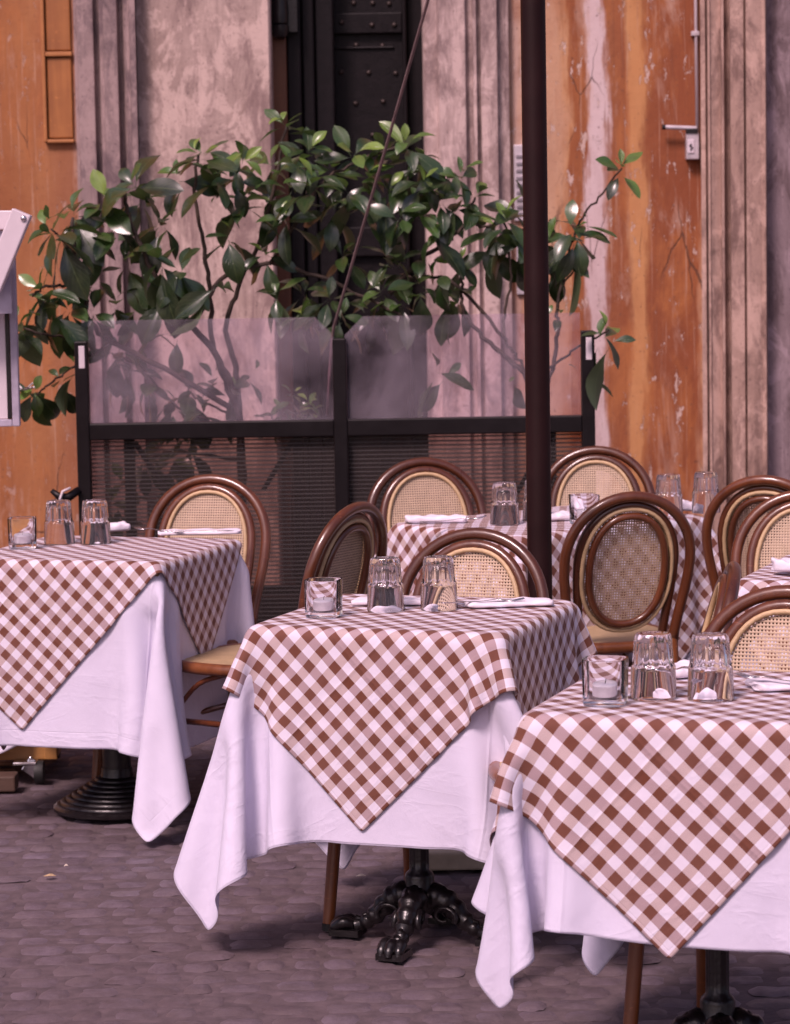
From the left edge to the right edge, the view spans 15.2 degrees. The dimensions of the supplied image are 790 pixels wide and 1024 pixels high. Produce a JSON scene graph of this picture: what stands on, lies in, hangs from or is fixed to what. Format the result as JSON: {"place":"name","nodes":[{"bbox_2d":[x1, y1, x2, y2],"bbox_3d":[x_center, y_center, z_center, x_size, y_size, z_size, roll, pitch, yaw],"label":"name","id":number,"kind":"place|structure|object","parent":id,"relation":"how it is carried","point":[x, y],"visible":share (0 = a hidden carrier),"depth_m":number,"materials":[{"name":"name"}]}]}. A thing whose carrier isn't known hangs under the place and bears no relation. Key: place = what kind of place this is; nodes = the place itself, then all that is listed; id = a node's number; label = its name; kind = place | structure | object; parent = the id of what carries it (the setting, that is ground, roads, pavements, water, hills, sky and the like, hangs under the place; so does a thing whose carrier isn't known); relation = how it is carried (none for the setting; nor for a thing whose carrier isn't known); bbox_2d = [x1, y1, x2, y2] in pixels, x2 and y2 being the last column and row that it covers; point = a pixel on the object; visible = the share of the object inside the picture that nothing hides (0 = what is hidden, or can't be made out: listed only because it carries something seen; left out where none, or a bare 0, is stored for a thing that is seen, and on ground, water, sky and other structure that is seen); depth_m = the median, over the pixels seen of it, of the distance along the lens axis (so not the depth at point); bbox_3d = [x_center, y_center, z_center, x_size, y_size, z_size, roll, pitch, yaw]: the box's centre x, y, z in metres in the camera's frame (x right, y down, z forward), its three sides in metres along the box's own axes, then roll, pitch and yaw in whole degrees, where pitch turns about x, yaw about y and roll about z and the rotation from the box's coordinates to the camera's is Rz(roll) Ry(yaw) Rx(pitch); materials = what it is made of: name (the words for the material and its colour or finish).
{"place":"outdoors","nodes":[
{"label":"outdoors","id":0,"kind":"place"},
{"bbox_2d":[0,736,789,1023],"bbox_3d":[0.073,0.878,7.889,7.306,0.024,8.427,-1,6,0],"label":"cobblestones","id":1,"kind":"structure","parent":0,"point":[21,1001],"depth_m":6.69,"materials":[{"name":"grey stone"}]},
{"bbox_2d":[0,209,61,791],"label":"menu cart","id":2,"kind":"object","parent":1,"relation":"on","point":[14,224],"visible":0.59,"depth_m":8.77,"materials":[{"name":"white wood"}]},
{"bbox_2d":[53,573,159,820],"bbox_3d":[-0.814,0.476,8.302,0.592,0.732,0.592,1,6,18],"label":"bistro table","id":3,"kind":"object","parent":1,"relation":"on","point":[107,793],"visible":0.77,"depth_m":8.24,"materials":[{"name":"metal"}]},
{"bbox_2d":[0,554,253,841],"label":"tablecloth","id":4,"kind":"object","parent":3,"relation":"on","point":[127,684],"visible":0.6,"depth_m":7.96,"materials":[{"name":"white fabric"}]},
{"bbox_2d":[0,536,241,749],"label":"checked overlay","id":5,"kind":"object","parent":4,"relation":"on","point":[62,607],"visible":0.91,"depth_m":8.02,"materials":[{"name":"brown fabric"}]},
{"bbox_2d":[7,516,36,548],"bbox_3d":[-1.042,0.058,8.277,0.081,0.085,0.081,-2,6,-6],"label":"candle holder","id":6,"kind":"object","parent":5,"relation":"on","point":[22,532],"visible":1,"depth_m":8.24,"materials":[{"name":"clear glass"}]},
{"bbox_2d":[44,499,74,544],"bbox_3d":[-0.951,0.028,8.378,0.087,0.122,0.087,-1,6,0],"label":"tumbler","id":7,"kind":"object","parent":5,"relation":"on","point":[59,526],"visible":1,"depth_m":8.35,"materials":[{"name":"clear glass"}]},
{"bbox_2d":[80,499,110,544],"bbox_3d":[-0.847,0.028,8.362,0.086,0.122,0.086,-2,6,-11],"label":"tumbler","id":8,"kind":"object","parent":5,"relation":"on","point":[95,526],"visible":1,"depth_m":8.33,"materials":[{"name":"clear glass"}]},
{"bbox_2d":[110,521,130,531],"bbox_3d":[-0.851,0.043,8.683,0.144,0.027,0.082,-3,6,-20],"label":"napkin","id":9,"kind":"object","parent":5,"relation":"on","point":[119,526],"visible":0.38,"depth_m":8.66,"materials":[{"name":"white fabric"}]},
{"bbox_2d":[134,526,162,530],"bbox_3d":[-0.684,0.051,8.575,0.195,0.008,0.023,4,7,40],"label":"fork","id":10,"kind":"object","parent":5,"relation":"on","point":[138,528],"visible":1,"depth_m":8.60,"materials":[{"name":"metal"}]},
{"bbox_2d":[159,530,231,531],"bbox_3d":[-0.568,0.054,8.483,0.215,0.004,0.019,0,6,6],"label":"knife","id":11,"kind":"object","parent":5,"relation":"on","point":[200,531],"visible":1,"depth_m":8.47,"materials":[{"name":"metal"}]},
{"bbox_2d":[158,528,240,535],"bbox_3d":[-0.566,0.057,8.566,0.242,0.014,0.096,-1,6,-4],"label":"napkin","id":12,"kind":"object","parent":5,"relation":"on","point":[233,531],"visible":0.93,"depth_m":8.53,"materials":[{"name":"white fabric"}]},
{"bbox_2d":[92,474,270,778],"bbox_3d":[-0.607,0.356,8.655,0.443,0.892,0.553,0,6,14],"label":"cane chair","id":13,"kind":"object","parent":1,"relation":"on","point":[233,502],"visible":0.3,"depth_m":8.83,"materials":[{"name":"brown wood"}]},
{"bbox_2d":[168,501,387,826],"bbox_3d":[-0.315,0.406,8.104,0.553,0.892,0.443,2,7,31],"label":"cane chair","id":14,"kind":"object","parent":1,"relation":"on","point":[217,662],"visible":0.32,"depth_m":7.99,"materials":[{"name":"brown wood"}]},
{"bbox_2d":[250,583,354,622],"bbox_3d":[-0.492,0.452,10.345,0.950,0.355,0.340,-1,6,0],"label":"planter","id":15,"kind":"object","parent":1,"relation":"on","point":[278,596],"depth_m":10.16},
{"bbox_2d":[17,109,463,538],"bbox_3d":[-0.557,-0.557,10.144,1.599,1.641,0.614,-3,6,-17],"label":"gardenia shrub","id":16,"kind":"object","parent":15,"relation":"in","point":[175,300],"visible":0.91,"depth_m":10.12,"materials":[{"name":"green plant"}]},
{"bbox_2d":[254,385,322,579],"bbox_3d":[-0.364,-0.104,10.382,0.232,0.688,0.143,0,6,13],"label":"potted plant","id":17,"kind":"object","parent":15,"relation":"in","point":[278,407],"visible":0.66,"depth_m":10.35,"materials":[{"name":"green plant"}]},
{"bbox_2d":[50,330,594,623],"bbox_3d":[-0.236,0.006,9.949,1.879,1.322,0.320,-1,6,0],"label":"windbreak screen","id":18,"kind":"object","parent":1,"relation":"on","point":[340,427],"visible":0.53,"depth_m":9.94,"materials":[{"name":"black metal"}]},
{"bbox_2d":[326,0,429,415],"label":"guy rope","id":19,"kind":"object","parent":18,"relation":"attached to","point":[374,187],"visible":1,"depth_m":9.28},
{"bbox_2d":[0,0,789,584],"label":"building","id":20,"kind":"structure","parent":1,"relation":"on","point":[686,284],"depth_m":11.91,"materials":[{"name":"paint"}]},
{"bbox_2d":[40,0,74,142],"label":"window shutter","id":21,"kind":"object","parent":20,"relation":"attached to","point":[58,85],"depth_m":11.87,"materials":[{"name":"brown wood"}]},
{"bbox_2d":[334,0,409,582],"bbox_3d":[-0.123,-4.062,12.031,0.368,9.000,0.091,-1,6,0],"label":"door","id":22,"kind":"structure","parent":20,"relation":"in","point":[368,41],"depth_m":12.29,"materials":[{"name":"metal"}]},
{"bbox_2d":[513,145,523,294],"bbox_3d":[0.523,-1.178,11.930,0.083,0.602,0.025,-1,6,0],"label":"intercom panel","id":23,"kind":"object","parent":20,"relation":"attached to","point":[518,177],"visible":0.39,"depth_m":11.91,"materials":[{"name":"metal"}]},
{"bbox_2d":[662,124,698,159],"bbox_3d":[1.145,-1.485,11.880,0.148,0.141,0.066,-1,6,0],"label":"electrical box","id":24,"kind":"object","parent":20,"relation":"attached to","point":[691,143],"visible":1,"depth_m":11.86,"materials":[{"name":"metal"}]},
{"bbox_2d":[691,0,698,131],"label":"conduit pipe","id":25,"kind":"object","parent":20,"relation":"attached to","point":[695,33],"visible":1,"depth_m":11.86,"materials":[{"name":"white paint"}]},
{"bbox_2d":[328,848,483,961],"bbox_3d":[0.051,0.606,6.836,0.592,0.730,0.620,1,6,20],"label":"bistro table","id":26,"kind":"object","parent":1,"relation":"on","point":[417,894],"visible":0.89,"depth_m":6.73,"materials":[{"name":"metal"}]},
{"bbox_2d":[174,665,581,929],"bbox_3d":[0.095,0.582,6.800,1.056,0.689,0.845,1,6,20],"label":"tablecloth","id":27,"kind":"object","parent":26,"relation":"on","point":[262,792],"visible":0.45,"depth_m":6.59,"materials":[{"name":"white fabric"}]},
{"bbox_2d":[222,594,596,830],"bbox_3d":[0.048,0.462,6.835,0.698,0.467,0.696,1,6,20],"label":"checked overlay","id":28,"kind":"object","parent":27,"relation":"on","point":[363,711],"visible":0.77,"depth_m":6.56,"materials":[{"name":"fabric"}]},
{"bbox_2d":[304,577,342,617],"bbox_3d":[-0.163,0.196,6.748,0.081,0.085,0.081,0,6,14],"label":"candle holder","id":29,"kind":"object","parent":28,"relation":"on","point":[323,597],"visible":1,"depth_m":6.71,"materials":[{"name":"clear glass"}]},
{"bbox_2d":[367,556,403,612],"bbox_3d":[-0.022,0.166,6.830,0.087,0.122,0.087,-3,6,-17],"label":"tumbler","id":30,"kind":"object","parent":28,"relation":"on","point":[385,589],"visible":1,"depth_m":6.80,"materials":[{"name":"clear glass"}]},
{"bbox_2d":[351,597,419,605],"bbox_3d":[-0.001,0.207,6.938,0.205,0.018,0.070,-1,6,2],"label":"napkin","id":31,"kind":"object","parent":28,"relation":"on","point":[357,601],"visible":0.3,"depth_m":6.92,"materials":[{"name":"white fabric"}]},
{"bbox_2d":[420,555,457,610],"bbox_3d":[0.101,0.164,6.837,0.087,0.122,0.087,-2,6,-6],"label":"tumbler","id":32,"kind":"object","parent":28,"relation":"on","point":[438,583],"visible":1,"depth_m":6.80,"materials":[{"name":"clear glass"}]},
{"bbox_2d":[464,597,553,607],"bbox_3d":[0.264,0.209,6.881,0.208,0.016,0.085,-1,6,-3],"label":"napkin","id":33,"kind":"object","parent":28,"relation":"on","point":[526,601],"visible":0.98,"depth_m":6.85,"materials":[{"name":"white fabric"}]},
{"bbox_2d":[457,597,524,601],"bbox_3d":[0.203,0.204,6.849,0.195,0.009,0.023,-1,6,-8],"label":"fork","id":34,"kind":"object","parent":33,"relation":"on","point":[513,600],"visible":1,"depth_m":6.85,"materials":[{"name":"metal"}]},
{"bbox_2d":[365,457,486,555],"bbox_3d":[0.141,0.295,9.144,0.443,0.892,0.553,-2,6,-10],"label":"cane chair","id":35,"kind":"object","parent":1,"relation":"on","point":[425,468],"visible":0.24,"depth_m":9.33,"materials":[{"name":"brown wood"}]},
{"bbox_2d":[322,528,548,931],"bbox_3d":[0.118,0.508,7.012,0.443,0.892,0.553,1,6,20],"label":"cane chair","id":36,"kind":"object","parent":1,"relation":"on","point":[472,544],"visible":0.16,"depth_m":7.17,"materials":[{"name":"brown wood"}]},
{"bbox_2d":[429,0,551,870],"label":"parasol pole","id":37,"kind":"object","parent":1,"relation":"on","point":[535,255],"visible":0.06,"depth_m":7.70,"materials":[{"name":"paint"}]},
{"bbox_2d":[551,446,654,506],"bbox_3d":[0.640,0.253,9.483,0.443,0.892,0.553,0,6,6],"label":"cane chair","id":38,"kind":"object","parent":1,"relation":"on","point":[596,456],"visible":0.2,"depth_m":9.67,"materials":[{"name":"brown wood"}]},
{"bbox_2d":[488,561,740,811],"bbox_3d":[0.481,0.554,6.484,0.553,0.892,0.443,-1,6,4],"label":"cane chair","id":39,"kind":"object","parent":1,"relation":"on","point":[725,592],"visible":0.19,"depth_m":6.36,"materials":[{"name":"brown wood"}]},
{"bbox_2d":[559,491,694,662],"bbox_3d":[0.593,0.362,8.390,0.443,0.892,0.553,-2,6,-14],"label":"cane chair","id":40,"kind":"object","parent":1,"relation":"on","point":[608,635],"visible":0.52,"depth_m":8.17,"materials":[{"name":"brown wood"}]},
{"bbox_2d":[523,719,764,1023],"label":"bistro table","id":41,"kind":"object","parent":1,"relation":"on","point":[717,1002],"visible":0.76,"depth_m":5.63,"materials":[{"name":"metal"}]},
{"bbox_2d":[471,774,789,1007],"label":"tablecloth","id":42,"kind":"object","parent":41,"relation":"on","point":[531,881],"visible":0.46,"depth_m":5.39,"materials":[{"name":"white fabric"}]},
{"bbox_2d":[489,667,789,957],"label":"checked overlay","id":43,"kind":"object","parent":42,"relation":"on","point":[663,827],"visible":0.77,"depth_m":5.34,"materials":[{"name":"fabric"}]},
{"bbox_2d":[581,655,628,706],"bbox_3d":[0.389,0.313,5.477,0.081,0.085,0.081,1,6,17],"label":"candle holder","id":44,"kind":"object","parent":43,"relation":"on","point":[604,680],"visible":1,"depth_m":5.44,"materials":[{"name":"clear glass"}]},
{"bbox_2d":[630,631,676,701],"bbox_3d":[0.483,0.287,5.533,0.087,0.122,0.087,-2,6,-14],"label":"tumbler","id":45,"kind":"object","parent":43,"relation":"on","point":[652,651],"visible":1,"depth_m":5.50,"materials":[{"name":"clear glass"}]},
{"bbox_2d":[655,666,687,670],"bbox_3d":[0.532,0.294,5.576,0.023,0.008,0.195,2,0,30],"label":"fork","id":46,"kind":"object","parent":43,"relation":"on","point":[685,667],"visible":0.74,"depth_m":5.59,"materials":[{"name":"metal"}]},
{"bbox_2d":[674,660,689,677],"bbox_3d":[0.570,0.305,5.808,0.124,0.028,0.095,-4,7,-30],"label":"napkin","id":47,"kind":"object","parent":43,"relation":"on","point":[682,673],"visible":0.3,"depth_m":5.75,"materials":[{"name":"white fabric"}]},
{"bbox_2d":[687,632,733,702],"bbox_3d":[0.587,0.288,5.507,0.087,0.122,0.087,-1,6,-3],"label":"tumbler","id":48,"kind":"object","parent":43,"relation":"on","point":[710,673],"visible":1,"depth_m":5.47,"materials":[{"name":"clear glass"}]},
{"bbox_2d":[745,678,789,690],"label":"napkin","id":49,"kind":"object","parent":43,"relation":"on","point":[762,684],"visible":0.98,"depth_m":5.60,"materials":[{"name":"white fabric"}]},
{"bbox_2d":[734,672,789,680],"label":"fork","id":50,"kind":"object","parent":49,"relation":"on","point":[741,674],"visible":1,"depth_m":5.62,"materials":[{"name":"metal"}]},
{"bbox_2d":[623,585,789,1023],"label":"cane chair","id":51,"kind":"object","parent":1,"relation":"on","point":[774,600],"visible":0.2,"depth_m":6.00,"materials":[{"name":"brown wood"}]},
{"bbox_2d":[702,475,789,591],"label":"cane chair","id":52,"kind":"object","parent":1,"relation":"on","point":[763,487],"visible":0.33,"depth_m":8.59,"materials":[{"name":"brown wood"}]},
{"bbox_2d":[730,491,789,577],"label":"cane chair","id":53,"kind":"object","parent":1,"relation":"on","point":[755,560],"visible":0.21,"depth_m":8.05,"materials":[{"name":"brown wood"}]},
{"bbox_3d":[0.427,0.434,10.375,0.620,0.355,0.340,-1,6,0],"label":"planter","id":54,"kind":"object","parent":1,"relation":"on","visible":0},
{"bbox_2d":[388,149,642,416],"bbox_3d":[0.491,-0.487,10.168,0.959,1.502,0.498,3,7,34],"label":"gardenia shrub","id":55,"kind":"object","parent":54,"relation":"in","point":[498,267],"visible":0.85,"depth_m":10.16,"materials":[{"name":"green plant"}]},
{"bbox_3d":[0.467,0.395,8.884,0.772,0.730,0.552,-6,7,-40],"label":"bistro table","id":56,"kind":"object","parent":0,"visible":0},
{"bbox_3d":[0.466,0.351,8.879,0.927,0.653,0.759,-6,7,-40],"label":"tablecloth","id":57,"kind":"object","parent":56,"relation":"on","visible":0},
{"bbox_2d":[374,505,721,666],"bbox_3d":[0.478,0.334,8.882,0.903,0.631,0.747,-6,7,-40],"label":"checked overlay","id":58,"kind":"object","parent":57,"relation":"on","point":[408,542],"visible":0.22,"depth_m":8.73,"materials":[{"name":"fabric"}]},
{"bbox_2d":[405,514,466,522],"bbox_3d":[0.121,0.019,8.788,0.185,0.023,0.081,-1,6,0],"label":"napkin","id":59,"kind":"object","parent":58,"relation":"on","point":[419,518],"visible":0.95,"depth_m":8.76,"materials":[{"name":"white fabric"}]},
{"bbox_2d":[420,515,485,521],"bbox_3d":[0.169,0.020,8.595,0.195,0.008,0.023,-4,6,-5],"label":"fork","id":60,"kind":"object","parent":58,"relation":"on","point":[455,519],"visible":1,"depth_m":8.59,"materials":[{"name":"metal"}]},
{"bbox_2d":[490,482,519,525],"bbox_3d":[0.322,-0.025,8.690,0.086,0.122,0.087,-3,6,-23],"label":"tumbler","id":61,"kind":"object","parent":58,"relation":"on","point":[504,507],"visible":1,"depth_m":8.66,"materials":[{"name":"clear glass"}]},
{"bbox_2d":[522,480,526,521],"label":"tumbler","id":62,"kind":"object","parent":58,"relation":"on","point":[524,517],"visible":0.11,"depth_m":8.75,"materials":[{"name":"clear glass"}]},
{"bbox_2d":[551,510,568,520],"bbox_3d":[0.502,0.009,8.801,0.125,0.026,0.089,-2,6,-15],"label":"napkin","id":63,"kind":"object","parent":58,"relation":"on","point":[561,515],"visible":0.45,"depth_m":8.76,"materials":[{"name":"white fabric"}]},
{"bbox_2d":[569,493,599,523],"bbox_3d":[0.555,-0.009,8.673,0.081,0.085,0.081,-3,6,-17],"label":"candle holder","id":64,"kind":"object","parent":58,"relation":"on","point":[580,504],"visible":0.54,"depth_m":8.64,"materials":[{"name":"clear glass"}]},
{"bbox_2d":[654,474,682,515],"bbox_3d":[0.820,-0.052,8.875,0.087,0.122,0.087,-2,6,-11],"label":"tumbler","id":65,"kind":"object","parent":58,"relation":"on","point":[668,486],"visible":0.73,"depth_m":8.84,"materials":[{"name":"clear glass"}]},
{"bbox_2d":[683,499,691,510],"bbox_3d":[0.886,-0.022,9.010,0.103,0.033,0.075,2,6,27],"label":"napkin","id":66,"kind":"object","parent":58,"relation":"on","point":[687,505],"visible":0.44,"depth_m":8.97,"materials":[{"name":"white fabric"}]},
{"bbox_2d":[692,471,719,513],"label":"tumbler","id":67,"kind":"object","parent":58,"relation":"on","point":[705,489],"visible":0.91,"depth_m":8.90,"materials":[{"name":"clear glass"}]},
{"bbox_3d":[1.224,0.519,7.511,0.592,0.730,0.592,1,6,20],"label":"bistro table","id":68,"kind":"object","parent":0,"visible":0},
{"bbox_2d":[731,644,760,670],"bbox_3d":[1.224,0.498,7.508,0.772,0.700,0.772,1,6,20],"label":"tablecloth","id":69,"kind":"object","parent":68,"relation":"on","point":[746,660],"visible":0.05,"depth_m":7.32,"materials":[{"name":"white fabric"}]},
{"bbox_2d":[733,555,789,671],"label":"checked overlay","id":70,"kind":"object","parent":69,"relation":"on","point":[765,576],"visible":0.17,"depth_m":7.28,"materials":[{"name":"fabric"}]},
{"bbox_2d":[771,557,789,571],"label":"napkin","id":71,"kind":"object","parent":70,"relation":"on","point":[781,565],"visible":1,"depth_m":7.35,"materials":[{"name":"white fabric"}]}
]}

